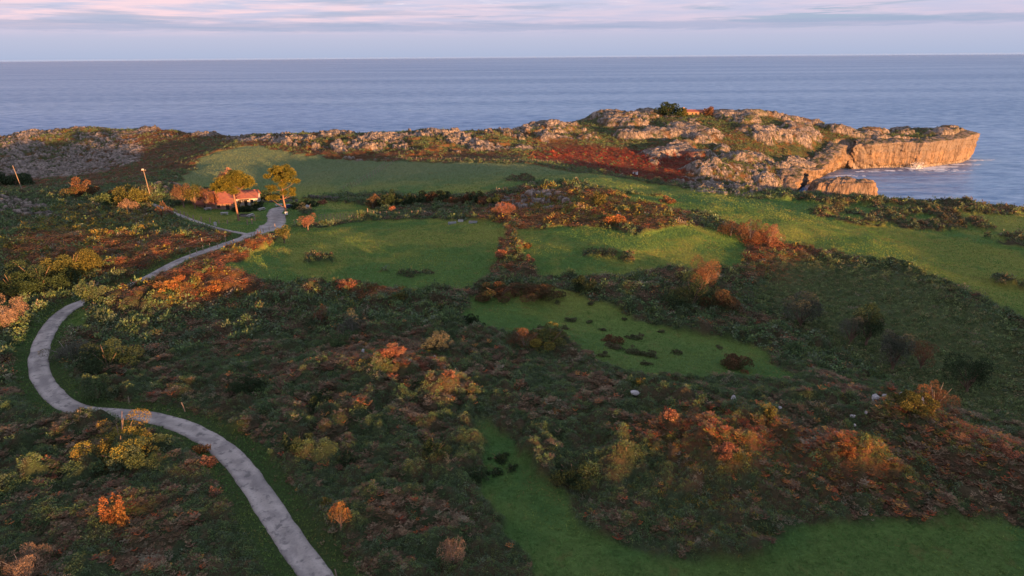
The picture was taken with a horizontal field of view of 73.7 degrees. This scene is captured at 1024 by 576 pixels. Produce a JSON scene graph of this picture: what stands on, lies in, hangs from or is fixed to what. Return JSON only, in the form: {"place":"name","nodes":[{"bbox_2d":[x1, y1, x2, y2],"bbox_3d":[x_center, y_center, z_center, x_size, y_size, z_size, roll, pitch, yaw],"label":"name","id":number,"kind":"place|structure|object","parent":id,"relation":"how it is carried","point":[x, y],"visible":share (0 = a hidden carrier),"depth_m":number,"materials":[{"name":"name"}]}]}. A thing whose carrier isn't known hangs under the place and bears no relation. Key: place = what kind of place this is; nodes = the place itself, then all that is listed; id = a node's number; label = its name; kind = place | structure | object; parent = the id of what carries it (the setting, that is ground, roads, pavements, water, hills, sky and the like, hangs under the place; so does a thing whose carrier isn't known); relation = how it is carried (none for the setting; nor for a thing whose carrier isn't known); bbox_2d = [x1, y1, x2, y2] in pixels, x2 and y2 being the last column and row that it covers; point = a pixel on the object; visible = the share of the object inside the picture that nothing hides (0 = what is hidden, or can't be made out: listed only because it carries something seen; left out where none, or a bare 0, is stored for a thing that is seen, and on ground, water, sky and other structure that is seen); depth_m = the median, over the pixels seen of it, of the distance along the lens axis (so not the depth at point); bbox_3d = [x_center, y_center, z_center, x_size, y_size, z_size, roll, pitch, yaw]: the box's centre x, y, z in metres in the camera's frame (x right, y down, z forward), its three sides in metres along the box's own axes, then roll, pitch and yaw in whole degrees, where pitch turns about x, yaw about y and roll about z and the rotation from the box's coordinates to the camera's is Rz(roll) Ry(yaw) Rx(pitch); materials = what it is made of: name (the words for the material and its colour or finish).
{"place":"outdoors","nodes":[
{"label":"outdoors","id":0,"kind":"place"},
{"bbox_2d":[27,235,333,575],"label":"road","id":1,"kind":"structure","parent":0,"point":[300,554],"depth_m":74.11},
{"bbox_2d":[241,206,289,235],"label":"forecourt track","id":2,"kind":"structure","parent":0,"point":[276,216],"depth_m":198.53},
{"bbox_2d":[0,107,1023,575],"bbox_3d":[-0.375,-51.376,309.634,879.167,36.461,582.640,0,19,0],"label":"terrain","id":3,"kind":"structure","parent":0,"point":[94,161],"depth_m":104.85,"materials":[{"name":"green plant"}]},
{"bbox_2d":[0,293,28,326],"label":"shrub","id":4,"kind":"object","parent":3,"relation":"on","point":[3,317],"visible":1,"depth_m":107.39,"materials":[{"name":"orange plant"}]},
{"bbox_2d":[0,171,35,185],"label":"shrub","id":5,"kind":"object","parent":3,"relation":"on","point":[23,178],"visible":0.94,"depth_m":336.54,"materials":[{"name":"green plant"}]},
{"bbox_2d":[0,268,41,301],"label":"shrub","id":6,"kind":"object","parent":3,"relation":"on","point":[13,280],"visible":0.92,"depth_m":118.99,"materials":[{"name":"green plant"}]},
{"bbox_2d":[0,541,58,575],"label":"shrub","id":7,"kind":"object","parent":3,"relation":"on","point":[15,568],"visible":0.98,"depth_m":55.78,"materials":[{"name":"orange plant"}]},
{"bbox_2d":[0,259,77,292],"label":"shrub","id":8,"kind":"object","parent":3,"relation":"on","point":[43,278],"visible":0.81,"depth_m":122.94,"materials":[{"name":"green plant"}]},
{"bbox_2d":[37,339,98,362],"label":"shrub","id":9,"kind":"object","parent":3,"relation":"on","point":[65,350],"visible":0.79,"depth_m":98.00,"materials":[{"name":"green plant"}]},
{"bbox_2d":[39,248,102,275],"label":"shrub","id":10,"kind":"object","parent":3,"relation":"on","point":[88,260],"visible":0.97,"depth_m":127.51,"materials":[{"name":"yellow plant"}]},
{"bbox_2d":[59,176,101,195],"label":"shrub","id":11,"kind":"object","parent":3,"relation":"on","point":[83,187],"visible":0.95,"depth_m":220.08,"materials":[{"name":"orange plant"}]},
{"bbox_2d":[72,280,104,302],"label":"shrub","id":12,"kind":"object","parent":3,"relation":"on","point":[83,289],"visible":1,"depth_m":115.56,"materials":[{"name":"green plant"}]},
{"bbox_2d":[77,373,119,401],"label":"shrub","id":13,"kind":"object","parent":3,"relation":"on","point":[92,386],"visible":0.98,"depth_m":85.84,"materials":[{"name":"green plant"}]},
{"bbox_2d":[88,192,114,205],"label":"shrub","id":14,"kind":"object","parent":3,"relation":"on","point":[101,197],"visible":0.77,"depth_m":204.44,"materials":[{"name":"green plant"}]},
{"bbox_2d":[74,337,144,375],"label":"shrub","id":15,"kind":"object","parent":3,"relation":"on","point":[102,358],"visible":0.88,"depth_m":94.87,"materials":[{"name":"green plant"}]},
{"bbox_2d":[69,408,159,469],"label":"shrub","id":16,"kind":"object","parent":3,"relation":"on","point":[111,437],"visible":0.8,"depth_m":71.61,"materials":[{"name":"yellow plant"}]},
{"bbox_2d":[98,492,130,526],"bbox_3d":[-35.319,19.903,60.562,2.524,3.453,2.216,0,19,0],"label":"shrub","id":17,"kind":"object","parent":3,"relation":"on","point":[109,511],"visible":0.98,"depth_m":60.31,"materials":[{"name":"orange plant"}]},
{"bbox_2d":[87,433,154,472],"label":"shrub","id":18,"kind":"object","parent":3,"relation":"on","point":[131,456],"visible":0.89,"depth_m":68.91,"materials":[{"name":"green plant"}]},
{"bbox_2d":[116,198,139,211],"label":"shrub","id":19,"kind":"object","parent":3,"relation":"on","point":[128,203],"visible":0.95,"depth_m":195.80,"materials":[{"name":"orange plant"}]},
{"bbox_2d":[112,183,151,206],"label":"shrub","id":20,"kind":"object","parent":3,"relation":"on","point":[134,194],"visible":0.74,"depth_m":202.47,"materials":[{"name":"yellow plant"}]},
{"bbox_2d":[154,202,173,215],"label":"shrub","id":21,"kind":"object","parent":3,"relation":"on","point":[164,209],"visible":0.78,"depth_m":194.09,"materials":[{"name":"brown plant"}]},
{"bbox_2d":[150,274,188,292],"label":"shrub","id":22,"kind":"object","parent":3,"relation":"on","point":[173,283],"visible":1,"depth_m":120.11,"materials":[{"name":"orange plant"}]},
{"bbox_2d":[169,183,190,206],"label":"tree","id":23,"kind":"object","parent":3,"relation":"on","point":[182,199],"visible":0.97,"depth_m":212.12,"materials":[{"name":"orange plant"}]},
{"bbox_2d":[179,184,202,208],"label":"tree","id":24,"kind":"object","parent":3,"relation":"on","point":[194,195],"visible":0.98,"depth_m":213.59,"materials":[{"name":"yellow plant"}]},
{"bbox_2d":[191,443,210,453],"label":"shrub","id":25,"kind":"object","parent":3,"relation":"on","point":[198,448],"visible":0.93,"depth_m":73.49,"materials":[{"name":"brown plant"}]},
{"bbox_2d":[152,203,250,234],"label":"lane","id":26,"kind":"structure","parent":3,"relation":"on","point":[190,219],"depth_m":189.92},
{"bbox_2d":[196,187,215,207],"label":"tree","id":27,"kind":"object","parent":3,"relation":"on","point":[205,202],"visible":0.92,"depth_m":217.02,"materials":[{"name":"orange plant"}]},
{"bbox_2d":[198,455,217,467],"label":"shrub","id":28,"kind":"object","parent":3,"relation":"on","point":[212,459],"visible":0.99,"depth_m":69.98,"materials":[{"name":"orange plant"}]},
{"bbox_2d":[196,279,222,294],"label":"shrub","id":29,"kind":"object","parent":3,"relation":"on","point":[212,284],"visible":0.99,"depth_m":122.87,"materials":[{"name":"orange plant"}]},
{"bbox_2d":[208,169,257,220],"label":"pine tree","id":30,"kind":"object","parent":3,"relation":"on","point":[239,178],"visible":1,"depth_m":198.86,"materials":[{"name":"yellow plant"}]},
{"bbox_2d":[225,374,267,395],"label":"shrub","id":31,"kind":"object","parent":3,"relation":"on","point":[242,386],"visible":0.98,"depth_m":86.73,"materials":[{"name":"green plant"}]},
{"bbox_2d":[262,164,300,211],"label":"pine tree","id":32,"kind":"object","parent":3,"relation":"on","point":[285,173],"visible":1,"depth_m":207.89,"materials":[{"name":"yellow plant"}]},
{"bbox_2d":[274,224,290,242],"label":"tree","id":33,"kind":"object","parent":3,"relation":"on","point":[283,231],"visible":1,"depth_m":161.95,"materials":[{"name":"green plant"}]},
{"bbox_2d":[279,431,314,455],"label":"shrub","id":34,"kind":"object","parent":3,"relation":"on","point":[286,442],"visible":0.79,"depth_m":71.50,"materials":[{"name":"green plant"}]},
{"bbox_2d":[296,202,315,214],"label":"shrub","id":35,"kind":"object","parent":3,"relation":"on","point":[303,210],"visible":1,"depth_m":211.18,"materials":[{"name":"green plant"}]},
{"bbox_2d":[298,213,315,230],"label":"tree","id":36,"kind":"object","parent":3,"relation":"on","point":[306,222],"visible":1,"depth_m":177.89,"materials":[{"name":"orange plant"}]},
{"bbox_2d":[307,388,333,408],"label":"shrub","id":37,"kind":"object","parent":3,"relation":"on","point":[314,397],"visible":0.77,"depth_m":82.67,"materials":[{"name":"green plant"}]},
{"bbox_2d":[312,304,330,322],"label":"shrub","id":38,"kind":"object","parent":3,"relation":"on","point":[320,316],"visible":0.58,"depth_m":112.98,"materials":[{"name":"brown plant"}]},
{"bbox_2d":[320,329,352,346],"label":"shrub","id":39,"kind":"object","parent":3,"relation":"on","point":[333,339],"visible":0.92,"depth_m":101.48,"materials":[{"name":"green plant"}]},
{"bbox_2d":[329,501,351,530],"bbox_3d":[-15.066,20.181,59.971,2.127,3.371,2.106,0,19,0],"label":"tree","id":40,"kind":"object","parent":3,"relation":"on","point":[339,517],"visible":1,"depth_m":59.82,"materials":[{"name":"orange plant"}]},
{"bbox_2d":[332,450,357,466],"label":"shrub","id":41,"kind":"object","parent":3,"relation":"on","point":[348,455],"visible":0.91,"depth_m":70.46,"materials":[{"name":"green plant"}]},
{"bbox_2d":[335,278,360,289],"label":"shrub","id":42,"kind":"object","parent":3,"relation":"on","point":[353,282],"visible":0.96,"depth_m":127.94,"materials":[{"name":"orange plant"}]},
{"bbox_2d":[336,308,366,333],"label":"shrub","id":43,"kind":"object","parent":3,"relation":"on","point":[350,321],"visible":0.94,"depth_m":107.70,"materials":[{"name":"green plant"}]},
{"bbox_2d":[360,283,388,294],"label":"shrub","id":44,"kind":"object","parent":3,"relation":"on","point":[374,286],"visible":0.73,"depth_m":128.35,"materials":[{"name":"brown plant"}]},
{"bbox_2d":[377,193,395,205],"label":"hedge shrub","id":45,"kind":"object","parent":3,"relation":"on","point":[387,199],"visible":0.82,"depth_m":215.13,"materials":[{"name":"green plant"}]},
{"bbox_2d":[377,342,406,357],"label":"shrub","id":46,"kind":"object","parent":3,"relation":"on","point":[395,348],"visible":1,"depth_m":90.70,"materials":[{"name":"orange plant"}]},
{"bbox_2d":[408,191,426,204],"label":"hedge shrub","id":47,"kind":"object","parent":3,"relation":"on","point":[419,198],"visible":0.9,"depth_m":216.10,"materials":[{"name":"green plant"}]},
{"bbox_2d":[415,360,430,371],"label":"shrub","id":48,"kind":"object","parent":3,"relation":"on","point":[421,365],"visible":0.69,"depth_m":89.90,"materials":[{"name":"brown plant"}]},
{"bbox_2d":[424,190,440,200],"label":"hedge shrub","id":49,"kind":"object","parent":3,"relation":"on","point":[433,194],"visible":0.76,"depth_m":218.10,"materials":[{"name":"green plant"}]},
{"bbox_2d":[421,437,452,460],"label":"shrub","id":50,"kind":"object","parent":3,"relation":"on","point":[432,444],"visible":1,"depth_m":70.09,"materials":[{"name":"green plant"}]},
{"bbox_2d":[420,330,455,350],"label":"shrub","id":51,"kind":"object","parent":3,"relation":"on","point":[435,338],"visible":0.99,"depth_m":97.94,"materials":[{"name":"yellow plant"}]},
{"bbox_2d":[437,190,450,200],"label":"hedge shrub","id":52,"kind":"object","parent":3,"relation":"on","point":[442,194],"visible":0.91,"depth_m":216.80,"materials":[{"name":"green plant"}]},
{"bbox_2d":[436,536,465,564],"bbox_3d":[-5.074,21.766,56.811,2.700,2.828,2.661,0,19,0],"label":"shrub","id":53,"kind":"object","parent":3,"relation":"on","point":[452,549],"visible":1,"depth_m":56.74,"materials":[{"name":"brown plant"}]},
{"bbox_2d":[463,313,485,325],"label":"shrub","id":54,"kind":"object","parent":3,"relation":"on","point":[469,318],"visible":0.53,"depth_m":114.21,"materials":[{"name":"green plant"}]},
{"bbox_2d":[467,190,485,201],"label":"hedge shrub","id":55,"kind":"object","parent":3,"relation":"on","point":[480,193],"visible":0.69,"depth_m":208.72,"materials":[{"name":"green plant"}]},
{"bbox_2d":[469,466,491,482],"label":"bramble","id":56,"kind":"object","parent":3,"relation":"on","point":[475,476],"visible":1,"depth_m":68.61,"materials":[{"name":"green plant"}]},
{"bbox_2d":[486,194,501,203],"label":"hedge shrub","id":57,"kind":"object","parent":3,"relation":"on","point":[496,199],"visible":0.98,"depth_m":200.40,"materials":[{"name":"green plant"}]},
{"bbox_2d":[0,112,996,205],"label":"heath","id":58,"kind":"object","parent":3,"relation":"on","point":[164,146],"visible":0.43,"depth_m":350.73,"materials":[{"name":"brown plant"}]},
{"bbox_2d":[487,452,509,465],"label":"bramble","id":59,"kind":"object","parent":3,"relation":"on","point":[501,457],"visible":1,"depth_m":72.36,"materials":[{"name":"green plant"}]},
{"bbox_2d":[474,281,523,302],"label":"shrub","id":60,"kind":"object","parent":3,"relation":"on","point":[485,296],"visible":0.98,"depth_m":128.07,"materials":[{"name":"brown plant"}]},
{"bbox_2d":[491,201,515,215],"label":"shrub","id":61,"kind":"object","parent":3,"relation":"on","point":[505,209],"visible":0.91,"depth_m":186.82,"materials":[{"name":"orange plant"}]},
{"bbox_2d":[0,177,1023,575],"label":"undergrowth","id":62,"kind":"object","parent":3,"relation":"on","point":[336,303],"visible":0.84,"depth_m":97.48,"materials":[{"name":"green plant"}]},
{"bbox_2d":[0,179,1023,575],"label":"bracken","id":63,"kind":"object","parent":3,"relation":"on","point":[964,435],"visible":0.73,"depth_m":76.05,"materials":[{"name":"brown plant"}]},
{"bbox_2d":[0,109,1023,206],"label":"coastal shrubbery","id":64,"kind":"object","parent":3,"relation":"on","point":[157,178],"visible":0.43,"depth_m":355.87,"materials":[{"name":"green plant"}]},
{"bbox_2d":[505,327,544,347],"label":"shrub","id":65,"kind":"object","parent":3,"relation":"on","point":[520,333],"visible":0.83,"depth_m":101.54,"materials":[{"name":"brown plant"}]},
{"bbox_2d":[511,282,566,302],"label":"shrub","id":66,"kind":"object","parent":3,"relation":"on","point":[541,289],"visible":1,"depth_m":126.09,"materials":[{"name":"brown plant"}]},
{"bbox_2d":[525,321,567,353],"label":"shrub","id":67,"kind":"object","parent":3,"relation":"on","point":[548,336],"visible":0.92,"depth_m":102.27,"materials":[{"name":"green plant"}]},
{"bbox_2d":[549,461,601,492],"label":"shrub","id":68,"kind":"object","parent":3,"relation":"on","point":[558,476],"visible":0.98,"depth_m":67.46,"materials":[{"name":"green plant"}]},
{"bbox_2d":[570,275,598,292],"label":"shrub","id":69,"kind":"object","parent":3,"relation":"on","point":[581,283],"visible":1,"depth_m":129.44,"materials":[{"name":"green plant"}]},
{"bbox_2d":[589,192,606,204],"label":"shrub","id":70,"kind":"object","parent":3,"relation":"on","point":[598,198],"visible":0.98,"depth_m":185.88,"materials":[{"name":"green plant"}]},
{"bbox_2d":[601,334,624,344],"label":"shrub","id":71,"kind":"object","parent":3,"relation":"on","point":[609,337],"visible":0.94,"depth_m":109.65,"materials":[{"name":"brown plant"}]},
{"bbox_2d":[601,214,626,225],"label":"shrub","id":72,"kind":"object","parent":3,"relation":"on","point":[617,219],"visible":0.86,"depth_m":168.03,"materials":[{"name":"orange plant"}]},
{"bbox_2d":[604,341,624,349],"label":"bramble","id":73,"kind":"object","parent":3,"relation":"on","point":[608,343],"visible":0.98,"depth_m":106.08,"materials":[{"name":"green plant"}]},
{"bbox_2d":[625,344,643,355],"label":"bramble","id":74,"kind":"object","parent":3,"relation":"on","point":[634,351],"visible":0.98,"depth_m":104.05,"materials":[{"name":"green plant"}]},
{"bbox_2d":[653,102,684,115],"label":"tree clump","id":75,"kind":"object","parent":3,"relation":"on","point":[668,108],"visible":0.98,"depth_m":439.95,"materials":[{"name":"green plant"}]},
{"bbox_2d":[663,408,677,420],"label":"shrub","id":76,"kind":"object","parent":3,"relation":"on","point":[668,412],"visible":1,"depth_m":73.05,"materials":[{"name":"orange plant"}]},
{"bbox_2d":[658,270,723,311],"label":"shrub","id":77,"kind":"object","parent":3,"relation":"on","point":[700,292],"visible":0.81,"depth_m":125.70,"materials":[{"name":"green plant"}]},
{"bbox_2d":[683,107,702,114],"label":"stone house","id":78,"kind":"structure","parent":3,"relation":"on","point":[695,111],"depth_m":439.61,"materials":[{"name":"paint"}]},
{"bbox_2d":[689,255,720,289],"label":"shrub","id":79,"kind":"object","parent":3,"relation":"on","point":[704,274],"visible":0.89,"depth_m":130.73,"materials":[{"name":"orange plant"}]},
{"bbox_2d":[699,289,743,311],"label":"shrub","id":80,"kind":"object","parent":3,"relation":"on","point":[726,299],"visible":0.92,"depth_m":124.26,"materials":[{"name":"brown plant"}]},
{"bbox_2d":[711,441,738,460],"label":"shrub","id":81,"kind":"object","parent":3,"relation":"on","point":[728,446],"visible":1,"depth_m":68.20,"materials":[{"name":"orange plant"}]},
{"bbox_2d":[716,221,746,235],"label":"shrub","id":82,"kind":"object","parent":3,"relation":"on","point":[728,226],"visible":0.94,"depth_m":162.12,"materials":[{"name":"brown plant"}]},
{"bbox_2d":[720,353,754,374],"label":"shrub","id":83,"kind":"object","parent":3,"relation":"on","point":[733,360],"visible":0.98,"depth_m":99.18,"materials":[{"name":"brown plant"}]},
{"bbox_2d":[736,219,767,242],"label":"shrub","id":84,"kind":"object","parent":3,"relation":"on","point":[756,226],"visible":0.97,"depth_m":159.37,"materials":[{"name":"brown plant"}]},
{"bbox_2d":[753,223,785,246],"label":"shrub","id":85,"kind":"object","parent":3,"relation":"on","point":[772,235],"visible":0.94,"depth_m":158.51,"materials":[{"name":"brown plant"}]},
{"bbox_2d":[763,402,779,418],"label":"shrub","id":86,"kind":"object","parent":3,"relation":"on","point":[768,410],"visible":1,"depth_m":74.83,"materials":[{"name":"yellow plant"}]},
{"bbox_2d":[781,291,823,326],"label":"tree","id":87,"kind":"object","parent":3,"relation":"on","point":[806,306],"visible":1,"depth_m":122.28,"materials":[{"name":"green plant"}]},
{"bbox_2d":[836,442,856,458],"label":"shrub","id":88,"kind":"object","parent":3,"relation":"on","point":[847,450],"visible":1,"depth_m":68.97,"materials":[{"name":"orange plant"}]},
{"bbox_2d":[838,316,869,344],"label":"tree","id":89,"kind":"object","parent":3,"relation":"on","point":[850,330],"visible":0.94,"depth_m":114.90,"materials":[{"name":"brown plant"}]},
{"bbox_2d":[850,302,884,345],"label":"tree","id":90,"kind":"object","parent":3,"relation":"on","point":[874,320],"visible":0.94,"depth_m":114.36,"materials":[{"name":"green plant"}]},
{"bbox_2d":[878,329,915,372],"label":"tree","id":91,"kind":"object","parent":3,"relation":"on","point":[898,344],"visible":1,"depth_m":105.35,"materials":[{"name":"green plant"}]},
{"bbox_2d":[888,389,940,417],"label":"shrub","id":92,"kind":"object","parent":3,"relation":"on","point":[915,398],"visible":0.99,"depth_m":77.43,"materials":[{"name":"green plant"}]},
{"bbox_2d":[908,339,939,368],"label":"tree","id":93,"kind":"object","parent":3,"relation":"on","point":[923,359],"visible":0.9,"depth_m":107.74,"materials":[{"name":"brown plant"}]},
{"bbox_2d":[914,379,961,419],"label":"shrub","id":94,"kind":"object","parent":3,"relation":"on","point":[938,395],"visible":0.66,"depth_m":79.60,"materials":[{"name":"brown plant"}]},
{"bbox_2d":[941,351,996,391],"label":"tree","id":95,"kind":"object","parent":3,"relation":"on","point":[974,371],"visible":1,"depth_m":99.47,"materials":[{"name":"green plant"}]},
{"bbox_2d":[991,440,1019,460],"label":"shrub","id":96,"kind":"object","parent":3,"relation":"on","point":[1003,449],"visible":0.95,"depth_m":69.62,"materials":[{"name":"brown plant"}]},
{"bbox_2d":[0,54,1023,206],"bbox_3d":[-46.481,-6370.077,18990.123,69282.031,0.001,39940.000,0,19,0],"label":"sea","id":97,"kind":"structure","parent":0,"point":[983,95],"depth_m":1231.66,"materials":[{"name":"liquid"}]},
{"bbox_2d":[806,176,877,196],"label":"rock islet","id":98,"kind":"object","parent":97,"relation":"in","point":[845,185],"visible":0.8,"depth_m":323.42,"materials":[{"name":"stone"}]},
{"bbox_2d":[836,159,991,197],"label":"sea foam","id":99,"kind":"object","parent":97,"relation":"on","point":[930,168],"visible":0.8,"depth_m":406.37,"materials":[{"name":"grey"}]},
{"bbox_2d":[0,0,1023,61],"label":"sky","id":100,"kind":"structure","parent":0,"point":[30,30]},
{"bbox_2d":[4,146,1023,575],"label":"meadow grass","id":101,"kind":"structure","parent":0,"point":[446,246],"depth_m":153.35,"materials":[{"name":"green plant"}]},
{"bbox_2d":[778,129,979,190],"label":"cliff","id":102,"kind":"structure","parent":0,"point":[831,156],"depth_m":406.32,"materials":[{"name":"stone"}]},
{"bbox_3d":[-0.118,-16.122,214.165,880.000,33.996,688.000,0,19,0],"label":"ground","id":103,"kind":"structure","parent":0,"visible":0},
{"bbox_2d":[192,189,260,209],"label":"farmhouse","id":104,"kind":"object","parent":103,"relation":"on","point":[247,197],"visible":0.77,"depth_m":222.68,"materials":[{"name":"brick"}]},
{"bbox_2d":[394,196,410,204],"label":"hedge shrub","id":105,"kind":"object","parent":103,"relation":"on","point":[403,200],"visible":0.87,"depth_m":215.47,"materials":[{"name":"green plant"}]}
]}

